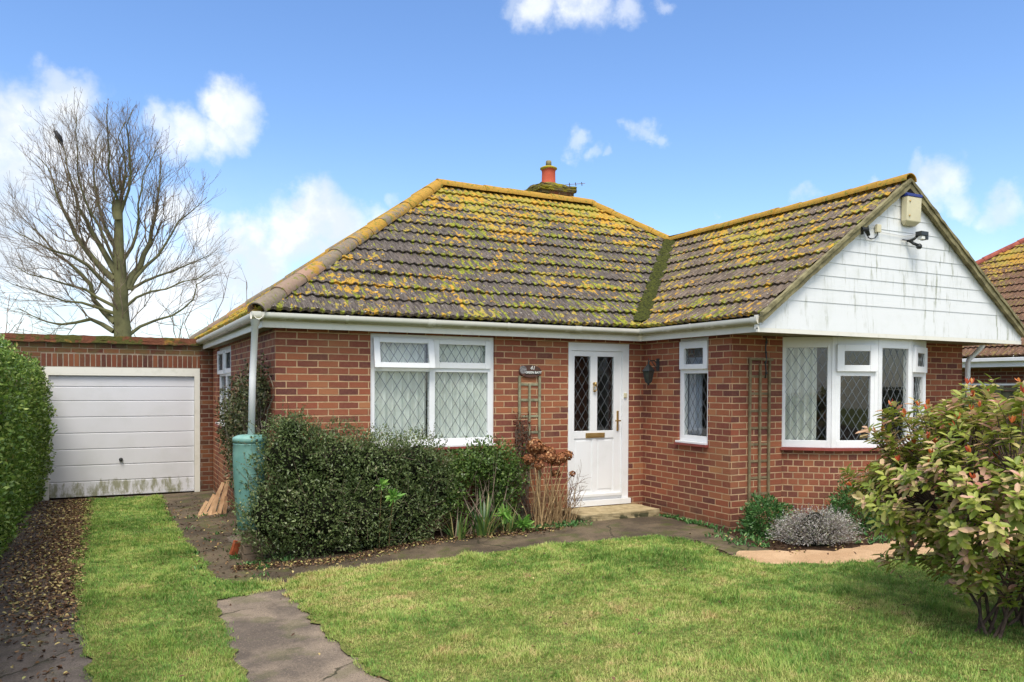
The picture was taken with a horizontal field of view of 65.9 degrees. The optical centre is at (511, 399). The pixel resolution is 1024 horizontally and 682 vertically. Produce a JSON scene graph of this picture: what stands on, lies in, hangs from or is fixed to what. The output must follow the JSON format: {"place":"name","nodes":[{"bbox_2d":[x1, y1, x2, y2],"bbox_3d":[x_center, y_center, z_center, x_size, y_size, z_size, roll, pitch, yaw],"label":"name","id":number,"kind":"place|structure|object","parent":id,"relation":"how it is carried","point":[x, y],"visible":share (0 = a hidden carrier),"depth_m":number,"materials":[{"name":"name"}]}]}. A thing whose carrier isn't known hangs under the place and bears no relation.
{"place":"outdoors","nodes":[
{"label":"outdoors","id":0,"kind":"place"},
{"bbox_2d":[0,499,93,681],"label":"drive track","id":1,"kind":"structure","parent":0,"point":[73,667],"depth_m":5.64,"materials":[{"name":"concrete"}]},
{"bbox_2d":[0,497,94,681],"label":"fallen leaves","id":2,"kind":"object","parent":1,"relation":"on","point":[73,531],"visible":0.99,"depth_m":7.63,"materials":[{"name":"brown plant"}]},
{"bbox_2d":[67,494,295,681],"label":"lawn","id":3,"kind":"structure","parent":0,"point":[217,614],"depth_m":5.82,"materials":[{"name":"green plant"}]},
{"bbox_2d":[105,491,391,681],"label":"drive track","id":4,"kind":"structure","parent":0,"point":[265,625],"depth_m":5.47,"materials":[{"name":"concrete"}]},
{"bbox_2d":[162,491,768,582],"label":"path","id":5,"kind":"structure","parent":0,"point":[627,527],"depth_m":8.61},
{"bbox_2d":[198,501,207,513],"bbox_3d":[-4.270,1.501,10.922,0.132,0.191,0.044,0,1,-39],"label":"split log","id":6,"kind":"object","parent":5,"relation":"on","point":[203,507],"visible":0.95,"depth_m":10.92,"materials":[{"name":"brown wood"}]},
{"bbox_2d":[197,511,216,516],"bbox_3d":[-4.185,1.574,10.834,0.265,0.088,0.067,0,1,-40],"label":"split log","id":7,"kind":"object","parent":5,"relation":"on","point":[210,513],"visible":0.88,"depth_m":10.84,"materials":[{"name":"brown wood"}]},
{"bbox_2d":[212,489,220,514],"bbox_3d":[-4.093,1.421,10.928,0.046,0.351,0.169,1,1,22],"label":"split log","id":8,"kind":"object","parent":7,"relation":"on","point":[216,500],"visible":1,"depth_m":10.93,"materials":[{"name":"brown wood"}]},
{"bbox_2d":[202,494,214,512],"bbox_3d":[-4.204,1.460,10.944,0.048,0.283,0.232,1,1,26],"label":"split log","id":9,"kind":"object","parent":5,"relation":"on","point":[209,503],"visible":1,"depth_m":10.95,"materials":[{"name":"brown wood"}]},
{"bbox_2d":[208,482,223,511],"bbox_3d":[-4.125,1.378,11.010,0.053,0.430,0.278,1,1,30],"label":"split log","id":10,"kind":"object","parent":5,"relation":"on","point":[213,502],"visible":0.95,"depth_m":10.99,"materials":[{"name":"brown wood"}]},
{"bbox_2d":[217,477,229,513],"bbox_3d":[-4.029,1.343,11.030,0.066,0.499,0.238,1,1,25],"label":"split log","id":11,"kind":"object","parent":5,"relation":"on","point":[221,503],"visible":0.9,"depth_m":11.01,"materials":[{"name":"brown wood"}]},
{"bbox_2d":[223,496,227,513],"bbox_3d":[-3.984,1.472,10.968,0.055,0.250,0.120,0,1,-2],"label":"split log","id":12,"kind":"object","parent":5,"relation":"on","point":[225,505],"visible":0.95,"depth_m":10.97,"materials":[{"name":"brown wood"}]},
{"bbox_2d":[164,498,296,587],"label":"fallen leaves","id":13,"kind":"object","parent":5,"relation":"on","point":[216,542],"visible":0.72,"depth_m":9.00,"materials":[{"name":"brown plant"}]},
{"bbox_2d":[229,540,240,554],"bbox_3d":[-2.888,1.554,8.250,0.058,0.164,0.114,1,1,45],"label":"brick","id":14,"kind":"object","parent":5,"relation":"on","point":[235,547],"visible":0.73,"depth_m":8.23,"materials":[{"name":"orange brick"}]},
{"bbox_2d":[240,531,262,560],"bbox_3d":[-2.683,1.496,8.151,0.235,0.319,0.240,0,1,-27],"label":"butt stand","id":15,"kind":"object","parent":5,"relation":"on","point":[246,552],"visible":0.43,"depth_m":8.05,"materials":[{"name":"concrete"}]},
{"bbox_2d":[232,434,266,530],"bbox_3d":[-2.694,0.850,8.131,0.344,0.974,0.349,0,1,-27],"label":"water butt","id":16,"kind":"object","parent":15,"relation":"on","point":[239,448],"visible":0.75,"depth_m":7.99,"materials":[{"name":"plastic"}]},
{"bbox_2d":[230,523,572,572],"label":"fallen leaves","id":17,"kind":"object","parent":5,"relation":"on","point":[344,557],"visible":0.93,"depth_m":8.20,"materials":[{"name":"brown plant"}]},
{"bbox_2d":[561,503,659,521],"bbox_3d":[1.230,1.482,9.983,1.188,0.198,0.533,0,1,-27],"label":"doorstep","id":18,"kind":"object","parent":5,"relation":"on","point":[610,512],"visible":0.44,"depth_m":9.84,"materials":[{"name":"stone"}]},
{"bbox_2d":[0,0,1023,355],"label":"sky","id":19,"kind":"structure","parent":0,"point":[318,119],"materials":[{"name":"blue"}]},
{"bbox_2d":[47,490,1023,557],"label":"soil bed","id":20,"kind":"object","parent":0,"point":[437,534],"depth_m":8.60,"materials":[{"name":"brown soil"}]},
{"bbox_2d":[0,334,57,559],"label":"hedge","id":21,"kind":"object","parent":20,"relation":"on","point":[25,420],"visible":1,"depth_m":8.46,"materials":[{"name":"green plant"}]},
{"bbox_2d":[221,399,459,560],"bbox_3d":[-1.688,0.826,8.356,2.606,1.666,1.010,0,1,-27],"label":"evergreen bush","id":22,"kind":"object","parent":20,"relation":"on","point":[304,507],"visible":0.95,"depth_m":8.15,"materials":[{"name":"green plant"}]},
{"bbox_2d":[159,512,592,585],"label":"weeds","id":23,"kind":"object","parent":20,"relation":"on","point":[574,522],"visible":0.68,"depth_m":8.45,"materials":[{"name":"green plant"}]},
{"bbox_2d":[375,477,389,547],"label":"spurge sprig","id":24,"kind":"object","parent":20,"relation":"on","point":[383,482],"visible":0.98,"depth_m":8.13,"materials":[{"name":"green plant"}]},
{"bbox_2d":[385,488,405,546],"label":"spurge sprig","id":25,"kind":"object","parent":20,"relation":"on","point":[393,495],"visible":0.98,"depth_m":8.15,"materials":[{"name":"green plant"}]},
{"bbox_2d":[439,509,474,539],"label":"iris clump","id":26,"kind":"object","parent":20,"relation":"on","point":[460,531],"visible":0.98,"depth_m":8.66,"materials":[{"name":"green plant"}]},
{"bbox_2d":[430,432,532,536],"bbox_3d":[-0.377,0.954,9.217,1.324,1.190,0.948,0,1,-12],"label":"green shrub","id":27,"kind":"object","parent":20,"relation":"on","point":[505,489],"visible":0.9,"depth_m":9.10,"materials":[{"name":"green plant"}]},
{"bbox_2d":[455,488,523,537],"bbox_3d":[-0.304,1.268,8.829,0.837,0.539,0.714,1,1,33],"label":"iris clump","id":28,"kind":"object","parent":20,"relation":"on","point":[482,527],"visible":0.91,"depth_m":8.81,"materials":[{"name":"green plant"}]},
{"bbox_2d":[493,503,512,530],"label":"spurge sprig","id":29,"kind":"object","parent":20,"relation":"on","point":[507,516],"visible":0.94,"depth_m":8.84,"materials":[{"name":"green plant"}]},
{"bbox_2d":[491,502,528,533],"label":"iris clump","id":30,"kind":"object","parent":20,"relation":"on","point":[510,525],"visible":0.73,"depth_m":8.97,"materials":[{"name":"green plant"}]},
{"bbox_2d":[514,514,533,532],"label":"spurge sprig","id":31,"kind":"object","parent":20,"relation":"on","point":[526,520],"visible":0.95,"depth_m":8.90,"materials":[{"name":"green plant"}]},
{"bbox_2d":[519,438,583,526],"bbox_3d":[0.529,0.992,9.327,0.848,1.072,0.494,0,1,-13],"label":"hydrangea","id":32,"kind":"object","parent":20,"relation":"on","point":[538,450],"visible":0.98,"depth_m":9.28,"materials":[{"name":"orange plant"}]},
{"bbox_2d":[547,460,586,520],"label":"bare shrub","id":33,"kind":"object","parent":20,"relation":"on","point":[569,505],"visible":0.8,"depth_m":9.53,"materials":[{"name":"brown plant"}]},
{"bbox_2d":[736,490,796,536],"bbox_3d":[2.851,1.291,8.840,0.693,0.550,0.605,0,1,-27],"label":"shrub","id":34,"kind":"object","parent":20,"relation":"on","point":[753,510],"visible":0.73,"depth_m":8.73,"materials":[{"name":"green plant"}]},
{"bbox_2d":[659,513,917,547],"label":"weeds","id":35,"kind":"object","parent":20,"relation":"on","point":[746,534],"visible":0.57,"depth_m":8.55,"materials":[{"name":"green plant"}]},
{"bbox_2d":[765,502,867,545],"bbox_3d":[3.224,1.389,8.354,1.239,0.568,0.894,0,1,-27],"label":"lavender","id":36,"kind":"object","parent":20,"relation":"on","point":[812,528],"visible":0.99,"depth_m":8.19,"materials":[{"name":"grey plant"}]},
{"bbox_2d":[822,477,885,532],"bbox_3d":[3.986,1.255,9.121,0.974,0.735,0.640,0,1,-27],"label":"shrub","id":37,"kind":"object","parent":20,"relation":"on","point":[844,499],"visible":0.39,"depth_m":9.00,"materials":[{"name":"green plant"}]},
{"bbox_2d":[706,512,1007,554],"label":"fallen leaves","id":38,"kind":"object","parent":20,"relation":"on","point":[810,545],"visible":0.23,"depth_m":8.26,"materials":[{"name":"brown plant"}]},
{"bbox_2d":[107,528,986,679],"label":"fallen leaves","id":39,"kind":"object","parent":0,"point":[613,678],"visible":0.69,"depth_m":5.66,"materials":[{"name":"brown plant"}]},
{"bbox_2d":[278,533,1023,681],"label":"lawn","id":40,"kind":"structure","parent":0,"point":[450,630],"depth_m":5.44,"materials":[{"name":"green plant"}]},
{"bbox_2d":[836,374,1023,638],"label":"red tipped bush","id":41,"kind":"object","parent":40,"relation":"on","point":[938,464],"visible":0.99,"depth_m":5.17,"materials":[{"name":"green plant"}]},
{"bbox_2d":[732,527,1017,563],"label":"sandy path","id":42,"kind":"structure","parent":0,"point":[864,552],"depth_m":7.70,"materials":[{"name":"beige sand"}]},
{"bbox_2d":[962,386,1023,493],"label":"fence","id":43,"kind":"object","parent":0,"point":[1006,394],"visible":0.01,"depth_m":12.31,"materials":[{"name":"brown wood"}]},
{"bbox_3d":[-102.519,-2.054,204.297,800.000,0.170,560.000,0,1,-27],"label":"ground","id":44,"kind":"structure","parent":0,"visible":0},
{"bbox_2d":[0,286,75,333],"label":"distant tree","id":45,"kind":"object","parent":44,"relation":"on","point":[17,329],"visible":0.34,"depth_m":27.10,"materials":[{"name":"brown plant"}]},
{"bbox_2d":[0,333,212,500],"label":"garage","id":46,"kind":"structure","parent":44,"relation":"on","point":[134,415],"depth_m":12.76,"materials":[{"name":"brick"}]},
{"bbox_2d":[48,376,193,497],"bbox_3d":[-6.259,0.586,12.753,2.105,1.907,0.090,0,1,-27],"label":"garage door","id":47,"kind":"structure","parent":46,"relation":"in","point":[115,435],"depth_m":12.74,"materials":[{"name":"paint"}]},
{"bbox_2d":[0,87,238,336],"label":"bare tree","id":48,"kind":"object","parent":44,"relation":"on","point":[121,279],"visible":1,"depth_m":21.79,"materials":[{"name":"brown plant"}]},
{"bbox_2d":[53,130,62,146],"bbox_3d":[-11.997,-6.895,20.893,0.212,0.411,0.157,0,1,-2],"label":"bird","id":49,"kind":"object","parent":48,"relation":"attached to","point":[58,136],"visible":0.94,"depth_m":20.86},
{"bbox_2d":[110,297,210,337],"bbox_3d":[-11.189,-1.201,27.403,4.073,4.901,4.983,0,1,-11],"label":"distant tree","id":50,"kind":"object","parent":44,"relation":"on","point":[175,324],"visible":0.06,"depth_m":27.22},
{"bbox_2d":[135,254,247,337],"bbox_3d":[-9.501,-1.999,26.646,5.843,6.541,6.329,0,1,1],"label":"distant tree","id":51,"kind":"object","parent":44,"relation":"on","point":[167,310],"visible":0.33,"depth_m":26.65,"materials":[{"name":"brown plant"}]},
{"bbox_2d":[189,160,1023,552],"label":"bungalow","id":52,"kind":"object","parent":44,"relation":"on","point":[591,308],"visible":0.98,"depth_m":9.68,"materials":[{"name":"brick"}]},
{"bbox_2d":[215,345,230,427],"bbox_3d":[-4.374,-0.181,12.080,0.145,1.235,1.590,0,1,-27],"label":"window","id":53,"kind":"structure","parent":52,"relation":"in","point":[224,355],"depth_m":12.12,"materials":[{"name":"plastic"}]},
{"bbox_2d":[214,352,273,500],"bbox_3d":[-3.313,0.548,9.596,0.394,2.179,3.347,0,1,-27],"label":"climbing plant","id":54,"kind":"object","parent":52,"relation":"attached to","point":[234,420],"depth_m":9.18,"materials":[{"name":"green plant"}]},
{"bbox_2d":[374,343,425,439],"bbox_3d":[-1.328,-0.072,9.068,0.742,1.300,0.054,0,1,-27],"label":"curtain","id":55,"kind":"object","parent":52,"relation":"hanging from","point":[385,394],"visible":0.63,"depth_m":9.09,"materials":[{"name":"white fabric"}]},
{"bbox_2d":[370,333,494,450],"bbox_3d":[-0.900,-0.076,9.180,1.578,1.324,0.176,0,1,-27],"label":"window","id":56,"kind":"structure","parent":52,"relation":"in","point":[433,343],"depth_m":9.20,"materials":[{"name":"plastic"}]},
{"bbox_2d":[435,344,485,437],"bbox_3d":[-0.590,-0.074,9.444,0.802,1.300,0.054,0,1,-27],"label":"curtain","id":57,"kind":"object","parent":52,"relation":"hanging from","point":[460,403],"visible":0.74,"depth_m":9.44,"materials":[{"name":"white fabric"}]},
{"bbox_2d":[518,376,540,489],"bbox_3d":[0.212,0.420,9.726,0.308,1.410,0.029,0,1,-27],"label":"trellis","id":58,"kind":"object","parent":52,"relation":"attached to","point":[529,385],"visible":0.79,"depth_m":9.71,"materials":[{"name":"brown wood"}]},
{"bbox_2d":[519,365,541,377],"bbox_3d":[0.228,-0.340,9.712,0.316,0.160,0.022,0,1,-27],"label":"house sign","id":59,"kind":"object","parent":52,"relation":"attached to","point":[529,371],"visible":1,"depth_m":9.70,"materials":[{"name":"white paint"}]},
{"bbox_2d":[567,342,630,507],"bbox_3d":[1.114,0.326,10.245,0.960,2.092,0.165,0,1,-27],"label":"front door","id":60,"kind":"structure","parent":52,"relation":"in","point":[603,454],"depth_m":10.25,"materials":[{"name":"plastic"}]},
{"bbox_2d":[642,358,659,385],"bbox_3d":[1.783,-0.349,10.184,0.238,0.350,0.152,0,1,-27],"label":"wall lantern","id":61,"kind":"object","parent":52,"relation":"attached to","point":[648,370],"depth_m":10.14,"materials":[{"name":"black metal"}]},
{"bbox_2d":[674,337,708,447],"bbox_3d":[2.226,-0.088,9.641,0.145,1.314,0.593,0,1,-27],"label":"window","id":62,"kind":"structure","parent":52,"relation":"in","point":[685,368],"depth_m":9.71,"materials":[{"name":"plastic"}]},
{"bbox_2d":[688,357,702,435],"bbox_3d":[2.273,-0.015,9.799,0.041,1.000,0.244,0,1,-27],"label":"curtain","id":63,"kind":"object","parent":52,"relation":"hanging from","point":[698,396],"visible":0.63,"depth_m":9.78,"materials":[{"name":"grey fabric"}]},
{"bbox_2d":[747,357,773,513],"bbox_3d":[2.885,0.432,9.206,0.360,1.830,0.049,0,1,-27],"label":"trellis","id":64,"kind":"object","parent":52,"relation":"attached to","point":[760,393],"visible":0.89,"depth_m":9.21,"materials":[{"name":"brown wood"}]},
{"bbox_2d":[764,337,767,377],"bbox_3d":[2.957,-0.482,9.204,0.045,0.483,0.036,0,1,-27],"label":"hanging cord","id":65,"kind":"object","parent":64,"relation":"hanging from","point":[766,352],"visible":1,"depth_m":9.20,"materials":[{"name":"black metal"}]},
{"bbox_2d":[785,348,816,439],"bbox_3d":[3.431,-0.054,9.448,0.403,1.300,0.062,1,1,14],"label":"curtain","id":66,"kind":"object","parent":52,"relation":"hanging from","point":[801,392],"visible":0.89,"depth_m":9.44,"materials":[{"name":"white fabric"}]},
{"bbox_2d":[780,337,927,450],"bbox_3d":[4.458,-0.066,9.742,2.602,1.340,0.688,0,1,-27],"label":"bow window","id":67,"kind":"structure","parent":52,"relation":"in","point":[915,353],"depth_m":9.34,"materials":[{"name":"plastic"}]},
{"bbox_2d":[860,224,930,238],"bbox_3d":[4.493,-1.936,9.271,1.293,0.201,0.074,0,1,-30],"label":"wall camera","id":68,"kind":"object","parent":52,"relation":"attached to","point":[867,231],"depth_m":9.10,"materials":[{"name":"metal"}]},
{"bbox_2d":[901,192,922,226],"bbox_3d":[4.726,-2.235,9.341,0.265,0.367,0.094,0,1,-27],"label":"alarm box","id":69,"kind":"object","parent":52,"relation":"attached to","point":[911,209],"visible":1,"depth_m":9.30,"materials":[{"name":"beige plastic"}]},
{"bbox_2d":[902,231,928,248],"bbox_3d":[4.752,-1.871,9.317,0.298,0.200,0.137,0,1,9],"label":"floodlight","id":70,"kind":"object","parent":52,"relation":"attached to","point":[922,235],"visible":1,"depth_m":9.30,"materials":[{"name":"black metal"}]},
{"bbox_2d":[962,238,1023,390],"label":"neighbour bungalow","id":71,"kind":"object","parent":44,"relation":"on","point":[1002,269],"visible":0.22,"depth_m":16.44,"materials":[{"name":"brick"}]}
]}

